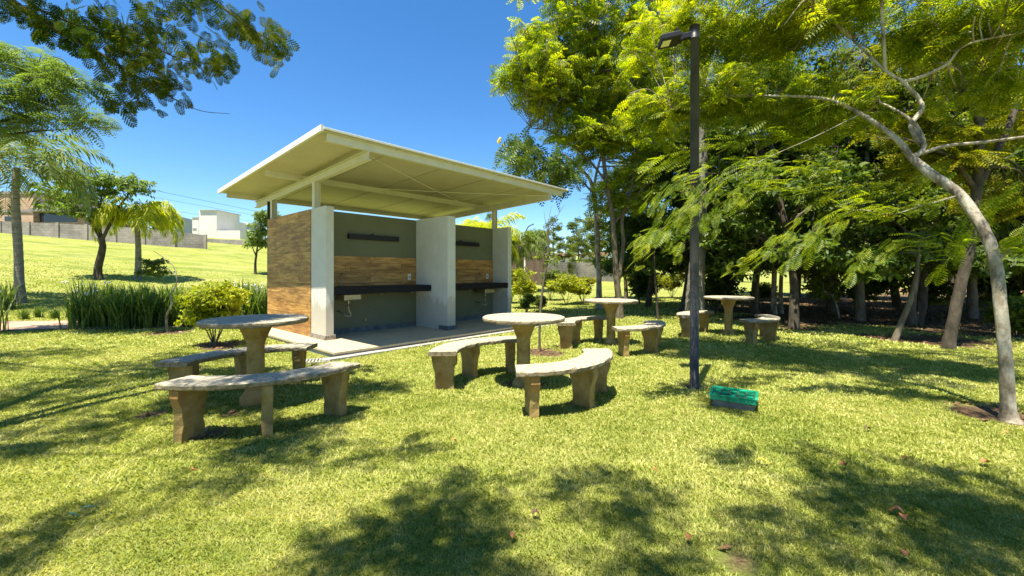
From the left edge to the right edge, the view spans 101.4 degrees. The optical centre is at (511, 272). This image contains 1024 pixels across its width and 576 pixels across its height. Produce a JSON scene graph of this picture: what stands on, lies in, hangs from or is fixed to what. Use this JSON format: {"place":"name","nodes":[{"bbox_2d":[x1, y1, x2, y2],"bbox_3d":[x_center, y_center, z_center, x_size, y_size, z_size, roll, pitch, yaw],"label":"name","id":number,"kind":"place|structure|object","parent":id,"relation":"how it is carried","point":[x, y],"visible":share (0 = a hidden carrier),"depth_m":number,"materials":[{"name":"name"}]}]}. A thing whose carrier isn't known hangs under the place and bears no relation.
{"place":"outdoors","nodes":[
{"label":"outdoors","id":0,"kind":"place"},
{"bbox_2d":[0,320,189,330],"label":"path","id":1,"kind":"structure","parent":0,"point":[23,325],"depth_m":9.52,"materials":[{"name":"concrete"}]},
{"bbox_2d":[45,275,109,323],"bbox_3d":[-10.182,0.636,9.994,1.142,1.166,1.407,0,0,-13],"label":"strap leaf plant","id":2,"kind":"object","parent":1,"relation":"on","point":[91,287],"visible":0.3,"depth_m":9.90,"materials":[{"name":"green plant"}]},
{"bbox_2d":[47,286,110,329],"bbox_3d":[-9.455,0.740,9.225,0.974,0.994,1.200,0,0,13],"label":"strap leaf plant","id":3,"kind":"object","parent":1,"relation":"on","point":[78,314],"visible":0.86,"depth_m":9.12,"materials":[{"name":"green plant"}]},
{"bbox_2d":[77,283,139,305],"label":"strap leaf plant","id":4,"kind":"object","parent":1,"relation":"on","point":[112,294],"visible":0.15,"depth_m":9.82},
{"bbox_2d":[96,281,157,308],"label":"strap leaf plant","id":5,"kind":"object","parent":1,"relation":"on","point":[124,291],"visible":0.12,"depth_m":9.76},
{"bbox_2d":[99,287,156,328],"bbox_3d":[-8.685,0.765,9.546,1.245,0.988,0.987,0,0,-38],"label":"strap leaf plant","id":6,"kind":"object","parent":1,"relation":"on","point":[125,301],"visible":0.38,"depth_m":9.33,"materials":[{"name":"plant"}]},
{"bbox_2d":[141,294,174,327],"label":"strap leaf plant","id":7,"kind":"object","parent":1,"relation":"on","point":[160,321],"visible":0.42,"depth_m":9.61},
{"bbox_2d":[134,284,181,306],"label":"strap leaf plant","id":8,"kind":"object","parent":1,"relation":"on","point":[162,294],"visible":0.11,"depth_m":9.93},
{"bbox_2d":[154,299,178,327],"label":"strap leaf plant","id":9,"kind":"object","parent":1,"relation":"on","point":[171,318],"visible":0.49,"depth_m":9.68,"materials":[{"name":"plant"}]},
{"bbox_2d":[141,283,191,318],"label":"strap leaf plant","id":10,"kind":"object","parent":1,"relation":"on","point":[181,290],"visible":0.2,"depth_m":9.99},
{"bbox_2d":[0,233,1023,575],"bbox_3d":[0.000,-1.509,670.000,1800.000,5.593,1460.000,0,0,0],"label":"ground","id":11,"kind":"structure","parent":0,"point":[222,259],"depth_m":2.87,"materials":[{"name":"plant"}]},
{"bbox_2d":[0,291,16,330],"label":"strap leaf plant","id":12,"kind":"object","parent":11,"relation":"on","point":[2,317],"visible":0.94,"depth_m":8.85,"materials":[{"name":"green plant"}]},
{"bbox_2d":[0,281,26,309],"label":"strap leaf plant","id":13,"kind":"object","parent":11,"relation":"on","point":[11,294],"visible":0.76,"depth_m":11.55,"materials":[{"name":"plant"}]},
{"bbox_2d":[17,308,30,319],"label":"strap leaf plant","id":14,"kind":"object","parent":11,"relation":"on","point":[23,315],"visible":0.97,"depth_m":10.47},
{"bbox_2d":[31,306,49,317],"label":"strap leaf plant","id":15,"kind":"object","parent":11,"relation":"on","point":[37,313],"visible":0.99,"depth_m":10.83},
{"bbox_2d":[44,305,59,318],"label":"strap leaf plant","id":16,"kind":"object","parent":11,"relation":"on","point":[52,315],"visible":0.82,"depth_m":10.71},
{"bbox_2d":[0,130,113,303],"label":"grey palm","id":17,"kind":"object","parent":11,"relation":"on","point":[53,170],"visible":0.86,"depth_m":12.57,"materials":[{"name":"green plant"}]},
{"bbox_2d":[0,40,122,165],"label":"feathery tree","id":18,"kind":"object","parent":11,"relation":"on","point":[35,79],"visible":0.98,"depth_m":7.95,"materials":[{"name":"green plant"}]},
{"bbox_2d":[0,191,146,227],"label":"brick house","id":19,"kind":"structure","parent":11,"relation":"on","point":[28,214],"depth_m":40.05,"materials":[{"name":"brown brick"}]},
{"bbox_2d":[40,213,76,221],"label":"window","id":20,"kind":"structure","parent":19,"relation":"in","point":[49,217],"depth_m":40.46,"materials":[{"name":"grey glass"}]},
{"bbox_2d":[61,276,114,312],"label":"strap leaf plant","id":21,"kind":"object","parent":11,"relation":"on","point":[80,287],"visible":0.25,"depth_m":10.44,"materials":[{"name":"green plant"}]},
{"bbox_2d":[29,166,162,279],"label":"crooked tree","id":22,"kind":"object","parent":11,"relation":"on","point":[130,185],"visible":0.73,"depth_m":17.26,"materials":[{"name":"green plant"}]},
{"bbox_2d":[75,291,124,329],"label":"strap leaf plant","id":23,"kind":"object","parent":11,"relation":"on","point":[98,323],"visible":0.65,"depth_m":9.22,"materials":[{"name":"plant"}]},
{"bbox_2d":[0,221,206,248],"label":"block wall","id":24,"kind":"structure","parent":11,"relation":"on","point":[83,232],"depth_m":34.34,"materials":[{"name":"concrete"}]},
{"bbox_2d":[90,291,149,329],"bbox_3d":[-8.585,0.809,9.210,0.900,0.900,1.135,0,0,-19],"label":"strap leaf plant","id":25,"kind":"object","parent":11,"relation":"on","point":[111,312],"visible":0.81,"depth_m":9.17,"materials":[{"name":"plant"}]},
{"bbox_2d":[89,193,184,279],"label":"young palm","id":26,"kind":"object","parent":11,"relation":"on","point":[153,213],"visible":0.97,"depth_m":17.95,"materials":[{"name":"green plant"}]},
{"bbox_2d":[109,281,172,329],"bbox_3d":[-8.248,0.726,9.394,1.225,1.078,1.307,0,0,-12],"label":"strap leaf plant","id":27,"kind":"object","parent":11,"relation":"on","point":[146,318],"visible":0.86,"depth_m":9.34,"materials":[{"name":"plant"}]},
{"bbox_2d":[0,0,299,127],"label":"overhanging tree","id":28,"kind":"object","parent":11,"relation":"on","point":[123,38],"visible":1,"depth_m":4.28,"materials":[{"name":"green plant"}]},
{"bbox_2d":[134,251,177,331],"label":"crooked sapling","id":29,"kind":"object","parent":11,"relation":"on","point":[153,265],"visible":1,"depth_m":8.88,"materials":[{"name":"green plant"}]},
{"bbox_2d":[152,214,191,232],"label":"grey house","id":30,"kind":"structure","parent":11,"relation":"on","point":[188,226],"depth_m":51.45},
{"bbox_2d":[161,290,189,326],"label":"strap leaf plant","id":31,"kind":"object","parent":11,"relation":"on","point":[176,314],"visible":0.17,"depth_m":9.67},
{"bbox_2d":[173,279,252,345],"bbox_3d":[-5.019,0.692,7.157,1.239,1.164,1.078,0,0,0],"label":"yellow shrub","id":32,"kind":"object","parent":11,"relation":"on","point":[222,299],"visible":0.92,"depth_m":6.91,"materials":[{"name":"green plant"}]},
{"bbox_2d":[192,210,265,239],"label":"white house","id":33,"kind":"structure","parent":11,"relation":"on","point":[218,224],"depth_m":59.50,"materials":[{"name":"paint"}]},
{"bbox_2d":[207,239,252,244],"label":"back wall","id":34,"kind":"structure","parent":11,"relation":"on","point":[234,242],"depth_m":44.00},
{"bbox_2d":[154,343,317,389],"bbox_3d":[-2.888,1.092,4.528,0.528,0.500,1.507,0,0,43],"label":"curved bench","id":35,"kind":"object","parent":11,"relation":"on","point":[182,366],"visible":0.67,"depth_m":4.46,"materials":[{"name":"concrete"}]},
{"bbox_2d":[231,279,264,315],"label":"strap leaf plant","id":36,"kind":"object","parent":11,"relation":"on","point":[249,299],"visible":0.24,"depth_m":10.04,"materials":[{"name":"green plant"}]},
{"bbox_2d":[237,283,266,314],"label":"strap leaf plant","id":37,"kind":"object","parent":11,"relation":"on","point":[252,307],"visible":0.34,"depth_m":10.21,"materials":[{"name":"green plant"}]},
{"bbox_2d":[196,314,308,406],"bbox_3d":[-2.503,0.885,4.102,0.931,0.880,0.932,0,0,0],"label":"round table","id":38,"kind":"object","parent":11,"relation":"on","point":[254,329],"visible":0.91,"depth_m":4.01,"materials":[{"name":"concrete"}]},
{"bbox_2d":[154,361,359,443],"bbox_3d":[-1.992,1.062,3.418,1.455,0.483,0.509,0,0,-30],"label":"curved bench","id":39,"kind":"object","parent":11,"relation":"on","point":[187,396],"visible":0.9,"depth_m":3.24,"materials":[{"name":"concrete"}]},
{"bbox_2d":[248,281,265,314],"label":"strap leaf plant","id":40,"kind":"object","parent":11,"relation":"on","point":[261,297],"visible":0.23,"depth_m":10.43,"materials":[{"name":"green plant"}]},
{"bbox_2d":[250,292,266,313],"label":"strap leaf plant","id":41,"kind":"object","parent":11,"relation":"on","point":[263,305],"visible":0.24,"depth_m":10.07,"materials":[{"name":"green plant"}]},
{"bbox_2d":[240,208,281,273],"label":"lone sapling","id":42,"kind":"object","parent":11,"relation":"on","point":[257,235],"visible":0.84,"depth_m":23.20,"materials":[{"name":"green plant"}]},
{"bbox_2d":[218,124,567,361],"bbox_3d":[-2.580,-0.316,9.811,5.266,3.491,6.030,0,0,42],"label":"picnic shelter","id":43,"kind":"object","parent":11,"relation":"on","point":[350,285],"visible":0.91,"depth_m":8.63,"materials":[{"name":"concrete"}]},
{"bbox_2d":[428,336,516,389],"bbox_3d":[-0.427,1.079,4.997,0.528,0.500,1.507,0,0,41],"label":"curved bench","id":44,"kind":"object","parent":11,"relation":"on","point":[444,359],"visible":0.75,"depth_m":4.96,"materials":[{"name":"concrete"}]},
{"bbox_2d":[457,212,526,261],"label":"garden palm","id":45,"kind":"object","parent":11,"relation":"on","point":[481,224],"visible":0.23,"depth_m":23.63,"materials":[{"name":"yellow plant"}]},
{"bbox_2d":[511,265,528,302],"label":"field shrub","id":46,"kind":"object","parent":11,"relation":"on","point":[513,276],"visible":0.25,"depth_m":16.99,"materials":[{"name":"green plant"}]},
{"bbox_2d":[482,313,564,387],"bbox_3d":[0.129,0.933,4.742,0.932,0.880,0.931,0,0,16],"label":"round table","id":47,"kind":"object","parent":11,"relation":"on","point":[523,325],"visible":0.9,"depth_m":4.65,"materials":[{"name":"concrete"}]},
{"bbox_2d":[511,266,537,299],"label":"field shrub","id":48,"kind":"object","parent":11,"relation":"on","point":[522,285],"visible":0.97,"depth_m":14.39,"materials":[{"name":"green plant"}]},
{"bbox_2d":[518,293,536,312],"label":"field shrub","id":49,"kind":"object","parent":11,"relation":"on","point":[526,300],"visible":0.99,"depth_m":12.93,"materials":[{"name":"green plant"}]},
{"bbox_2d":[511,242,544,284],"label":"brown wall","id":50,"kind":"structure","parent":11,"relation":"on","point":[535,265],"depth_m":30.70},
{"bbox_2d":[511,229,549,269],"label":"garden palm","id":51,"kind":"object","parent":11,"relation":"on","point":[532,240],"visible":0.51,"depth_m":25.33,"materials":[{"name":"green plant"}]},
{"bbox_2d":[530,294,547,309],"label":"field shrub","id":52,"kind":"object","parent":11,"relation":"on","point":[536,303],"visible":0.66,"depth_m":13.39,"materials":[{"name":"green plant"}]},
{"bbox_2d":[538,233,556,257],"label":"grove tree","id":53,"kind":"object","parent":11,"relation":"on","point":[551,249],"visible":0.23,"depth_m":41.98,"materials":[{"name":"green plant"}]},
{"bbox_2d":[533,206,563,350],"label":"staked sapling","id":54,"kind":"object","parent":11,"relation":"on","point":[548,259],"visible":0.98,"depth_m":6.75,"materials":[{"name":"green plant"}]},
{"bbox_2d":[540,269,566,299],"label":"field shrub","id":55,"kind":"object","parent":11,"relation":"on","point":[550,276],"visible":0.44,"depth_m":18.87,"materials":[{"name":"green plant"}]},
{"bbox_2d":[542,216,565,252],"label":"grove tree","id":56,"kind":"object","parent":11,"relation":"on","point":[557,239],"visible":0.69,"depth_m":74.48,"materials":[{"name":"green plant"}]},
{"bbox_2d":[515,348,612,418],"bbox_3d":[0.588,1.076,4.002,0.528,0.500,1.507,0,0,43],"label":"curved bench","id":57,"kind":"object","parent":11,"relation":"on","point":[587,370],"visible":0.87,"depth_m":3.84,"materials":[{"name":"concrete"}]},
{"bbox_2d":[553,241,577,273],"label":"grove tree","id":58,"kind":"object","parent":11,"relation":"on","point":[563,247],"visible":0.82,"depth_m":37.78,"materials":[{"name":"green plant"}]},
{"bbox_2d":[546,273,592,303],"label":"field shrub","id":59,"kind":"object","parent":11,"relation":"on","point":[568,284],"visible":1,"depth_m":16.19,"materials":[{"name":"green plant"}]},
{"bbox_2d":[565,216,588,253],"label":"grove tree","id":60,"kind":"object","parent":11,"relation":"on","point":[572,225],"visible":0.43,"depth_m":84.23,"materials":[{"name":"green plant"}]},
{"bbox_2d":[545,261,613,281],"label":"pale wall","id":61,"kind":"structure","parent":11,"relation":"on","point":[581,269],"depth_m":38.17,"materials":[{"name":"concrete"}]},
{"bbox_2d":[568,225,593,262],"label":"grove tree","id":62,"kind":"object","parent":11,"relation":"on","point":[577,238],"visible":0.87,"depth_m":49.59,"materials":[{"name":"green plant"}]},
{"bbox_2d":[557,316,606,348],"bbox_3d":[1.193,1.062,7.377,0.528,0.500,1.507,0,0,41],"label":"curved bench","id":63,"kind":"object","parent":11,"relation":"on","point":[569,330],"visible":0.84,"depth_m":7.36,"materials":[{"name":"concrete"}]},
{"bbox_2d":[569,275,595,302],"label":"field shrub","id":64,"kind":"object","parent":11,"relation":"on","point":[591,280],"visible":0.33,"depth_m":17.36,"materials":[{"name":"green plant"}]},
{"bbox_2d":[145,293,1023,548],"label":"leaf litter","id":65,"kind":"object","parent":11,"relation":"on","point":[823,320],"visible":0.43,"depth_m":10.81,"materials":[{"name":"plant"}]},
{"bbox_2d":[487,0,692,318],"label":"feathery tree","id":66,"kind":"object","parent":11,"relation":"on","point":[561,71],"visible":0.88,"depth_m":11.07,"materials":[{"name":"green plant"}]},
{"bbox_2d":[584,230,607,262],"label":"grove tree","id":67,"kind":"object","parent":11,"relation":"on","point":[592,247],"visible":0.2,"depth_m":59.38,"materials":[{"name":"green plant"}]},
{"bbox_2d":[584,298,638,344],"bbox_3d":[1.737,0.916,7.370,0.931,0.880,0.932,0,0,31],"label":"round table","id":68,"kind":"object","parent":11,"relation":"on","point":[611,305],"visible":0.97,"depth_m":7.29,"materials":[{"name":"concrete"}]},
{"bbox_2d":[575,152,656,298],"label":"grove tree","id":69,"kind":"object","parent":11,"relation":"on","point":[589,224],"visible":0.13,"depth_m":19.37,"materials":[{"name":"green plant"}]},
{"bbox_2d":[565,39,689,309],"bbox_3d":[3.914,-3.388,14.192,4.374,9.460,3.410,0,0,0],"label":"slender tree","id":70,"kind":"object","parent":11,"relation":"on","point":[598,264],"visible":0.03,"depth_m":14.22,"materials":[{"name":"green plant"}]},
{"bbox_2d":[612,320,665,356],"bbox_3d":[2.088,1.067,6.632,0.528,0.500,1.507,0,0,43],"label":"curved bench","id":71,"kind":"object","parent":11,"relation":"on","point":[651,331],"visible":0.84,"depth_m":6.45,"materials":[{"name":"concrete"}]},
{"bbox_2d":[624,269,661,303],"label":"shade shrub","id":72,"kind":"object","parent":11,"relation":"on","point":[638,282],"visible":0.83,"depth_m":16.66,"materials":[{"name":"green plant"}]},
{"bbox_2d":[626,272,668,299],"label":"field shrub","id":73,"kind":"object","parent":11,"relation":"on","point":[659,278],"visible":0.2,"depth_m":18.55,"materials":[{"name":"green plant"}]},
{"bbox_2d":[594,119,710,306],"bbox_3d":[5.280,-2.281,15.479,4.184,7.445,4.394,0,0,35],"label":"grove tree","id":74,"kind":"object","parent":11,"relation":"on","point":[608,266],"visible":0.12,"depth_m":14.93,"materials":[{"name":"green plant"}]},
{"bbox_2d":[633,230,683,319],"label":"thin tree","id":75,"kind":"object","parent":11,"relation":"on","point":[655,282],"visible":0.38,"depth_m":11.12,"materials":[{"name":"green plant"}]},
{"bbox_2d":[658,272,684,297],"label":"field shrub","id":76,"kind":"object","parent":11,"relation":"on","point":[672,283],"visible":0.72,"depth_m":20.75,"materials":[{"name":"green plant"}]},
{"bbox_2d":[657,23,701,389],"bbox_3d":[1.844,-0.688,4.581,0.453,3.986,0.230,0,0,7],"label":"lamp post","id":77,"kind":"object","parent":11,"relation":"on","point":[674,39],"visible":0.96,"depth_m":4.52,"materials":[{"name":"metal"}]},
{"bbox_2d":[620,0,763,310],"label":"tree","id":78,"kind":"object","parent":11,"relation":"on","point":[702,251],"visible":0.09,"depth_m":10.87,"materials":[{"name":"green plant"}]},
{"bbox_2d":[602,90,782,311],"bbox_3d":[5.509,-2.314,13.494,5.056,7.535,4.366,0,0,8],"label":"grove tree","id":79,"kind":"object","parent":11,"relation":"on","point":[661,260],"visible":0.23,"depth_m":12.89,"materials":[{"name":"green plant"}]},
{"bbox_2d":[676,310,713,337],"bbox_3d":[3.713,1.074,8.627,0.528,0.500,1.507,0,0,41],"label":"curved bench","id":80,"kind":"object","parent":11,"relation":"on","point":[684,318],"visible":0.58,"depth_m":8.68,"materials":[{"name":"concrete"}]},
{"bbox_2d":[705,273,747,309],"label":"shade shrub","id":81,"kind":"object","parent":11,"relation":"on","point":[724,285],"visible":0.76,"depth_m":13.71,"materials":[{"name":"green plant"}]},
{"bbox_2d":[703,295,754,334],"bbox_3d":[4.440,0.932,8.597,0.931,0.880,0.932,0,0,-43],"label":"round table","id":82,"kind":"object","parent":11,"relation":"on","point":[728,302],"visible":0.98,"depth_m":8.53,"materials":[{"name":"concrete"}]},
{"bbox_2d":[708,385,758,411],"bbox_3d":[2.105,1.231,3.980,0.400,0.198,0.330,0,0,32],"label":"valve box","id":83,"kind":"object","parent":11,"relation":"on","point":[735,398],"visible":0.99,"depth_m":3.90,"materials":[{"name":"green plastic"}]},
{"bbox_2d":[666,128,808,272],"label":"grove tree","id":84,"kind":"object","parent":11,"relation":"on","point":[680,270],"depth_m":14.84,"materials":[{"name":"green plant"}]},
{"bbox_2d":[739,314,779,344],"bbox_3d":[4.638,1.080,7.752,0.528,0.500,1.507,0,0,43],"label":"curved bench","id":85,"kind":"object","parent":11,"relation":"on","point":[766,325],"visible":0.91,"depth_m":7.51,"materials":[{"name":"concrete"}]},
{"bbox_2d":[664,47,858,314],"bbox_3d":[7.376,-2.526,12.560,4.623,7.978,5.353,0,0,37],"label":"grove tree","id":86,"kind":"object","parent":11,"relation":"on","point":[802,67],"visible":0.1,"depth_m":11.44,"materials":[{"name":"green plant"}]},
{"bbox_2d":[741,222,783,317],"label":"thin tree","id":87,"kind":"object","parent":11,"relation":"on","point":[768,232],"visible":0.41,"depth_m":10.44,"materials":[{"name":"green plant"}]},
{"bbox_2d":[748,282,778,302],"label":"field shrub","id":88,"kind":"object","parent":11,"relation":"on","point":[765,289],"visible":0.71,"depth_m":16.81,"materials":[{"name":"green plant"}]},
{"bbox_2d":[742,121,792,314],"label":"slim tree","id":89,"kind":"object","parent":11,"relation":"on","point":[774,294],"visible":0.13,"depth_m":12.64,"materials":[{"name":"green plant"}]},
{"bbox_2d":[764,120,788,313],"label":"slim tree","id":90,"kind":"object","parent":11,"relation":"on","point":[780,302],"visible":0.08,"depth_m":12.86,"materials":[{"name":"green plant"}]},
{"bbox_2d":[673,38,915,329],"bbox_3d":[6.257,-2.268,9.677,4.394,7.445,4.184,0,0,3],"label":"grove tree","id":91,"kind":"object","parent":11,"relation":"on","point":[829,257],"visible":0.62,"depth_m":9.41,"materials":[{"name":"green plant"}]},
{"bbox_2d":[611,0,1023,424],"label":"leaning tree","id":92,"kind":"object","parent":11,"relation":"on","point":[976,28],"visible":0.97,"depth_m":4.87,"materials":[{"name":"green plant"}]},
{"bbox_2d":[799,263,846,308],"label":"shade shrub","id":93,"kind":"object","parent":11,"relation":"on","point":[804,288],"visible":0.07,"depth_m":14.30,"materials":[{"name":"green plant"}]},
{"bbox_2d":[803,275,844,318],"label":"thin tree","id":94,"kind":"object","parent":11,"relation":"on","point":[820,292],"visible":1,"depth_m":11.53,"materials":[{"name":"green plant"}]},
{"bbox_2d":[731,65,929,312],"bbox_3d":[9.720,-2.542,13.222,5.314,7.989,5.251,0,0,5],"label":"grove tree","id":95,"kind":"object","parent":11,"relation":"on","point":[830,306],"visible":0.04,"depth_m":12.36,"materials":[{"name":"green plant"}]},
{"bbox_2d":[764,27,972,321],"bbox_3d":[9.351,-2.487,10.959,4.369,7.855,4.150,0,0,-25],"label":"grove tree","id":96,"kind":"object","parent":11,"relation":"on","point":[824,64],"visible":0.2,"depth_m":10.41,"materials":[{"name":"green plant"}]},
{"bbox_2d":[837,268,909,312],"bbox_3d":[11.293,0.406,13.160,1.828,1.774,2.056,0,0,39],"label":"shade shrub","id":97,"kind":"object","parent":11,"relation":"on","point":[875,287],"visible":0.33,"depth_m":12.78,"materials":[{"name":"green plant"}]},
{"bbox_2d":[811,70,972,306],"bbox_3d":[13.996,-3.167,15.167,5.229,9.306,5.492,0,0,-28],"label":"grove tree","id":98,"kind":"object","parent":11,"relation":"on","point":[896,301],"depth_m":15.32,"materials":[{"name":"green plant"}]},
{"bbox_2d":[806,33,1023,325],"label":"grove tree","id":99,"kind":"object","parent":11,"relation":"on","point":[980,266],"visible":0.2,"depth_m":9.46,"materials":[{"name":"green plant"}]},
{"bbox_2d":[881,224,952,340],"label":"thin tree","id":100,"kind":"object","parent":11,"relation":"on","point":[896,335],"visible":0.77,"depth_m":7.86,"materials":[{"name":"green plant"}]},
{"bbox_2d":[898,240,948,324],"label":"thin tree","id":101,"kind":"object","parent":11,"relation":"on","point":[911,317],"visible":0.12,"depth_m":10.07,"materials":[{"name":"brown plant"}]},
{"bbox_2d":[841,0,1023,349],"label":"gold leaved tree","id":102,"kind":"object","parent":11,"relation":"on","point":[983,164],"visible":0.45,"depth_m":7.20,"materials":[{"name":"green plant"}]},
{"bbox_2d":[898,269,966,309],"bbox_3d":[13.954,0.341,13.801,2.374,1.908,1.674,0,0,0],"label":"shade shrub","id":103,"kind":"object","parent":11,"relation":"on","point":[935,292],"visible":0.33,"depth_m":13.53,"materials":[{"name":"green plant"}]},
{"bbox_2d":[878,53,1023,318],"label":"grove tree","id":104,"kind":"object","parent":11,"relation":"on","point":[972,308],"visible":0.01,"depth_m":11.38,"materials":[{"name":"green plant"}]},
{"bbox_2d":[897,44,1023,288],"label":"grove tree","id":105,"kind":"object","parent":11,"relation":"on","point":[1020,218],"visible":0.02,"depth_m":10.85,"materials":[{"name":"green plant"}]},
{"bbox_2d":[952,269,1023,307],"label":"shade shrub","id":106,"kind":"object","parent":11,"relation":"on","point":[984,289],"visible":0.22,"depth_m":12.37,"materials":[{"name":"green plant"}]},
{"bbox_2d":[979,293,1023,337],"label":"shade shrub","id":107,"kind":"object","parent":11,"relation":"on","point":[1016,310],"visible":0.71,"depth_m":8.11,"materials":[{"name":"green plant"}]},
{"bbox_2d":[1006,261,1023,291],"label":"shade shrub","id":108,"kind":"object","parent":11,"relation":"on","point":[1017,282],"visible":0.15,"depth_m":12.07,"materials":[{"name":"green plant"}]},
{"bbox_2d":[0,0,1023,272],"label":"sky","id":109,"kind":"structure","parent":0,"point":[411,74],"materials":[{"name":"blue"}]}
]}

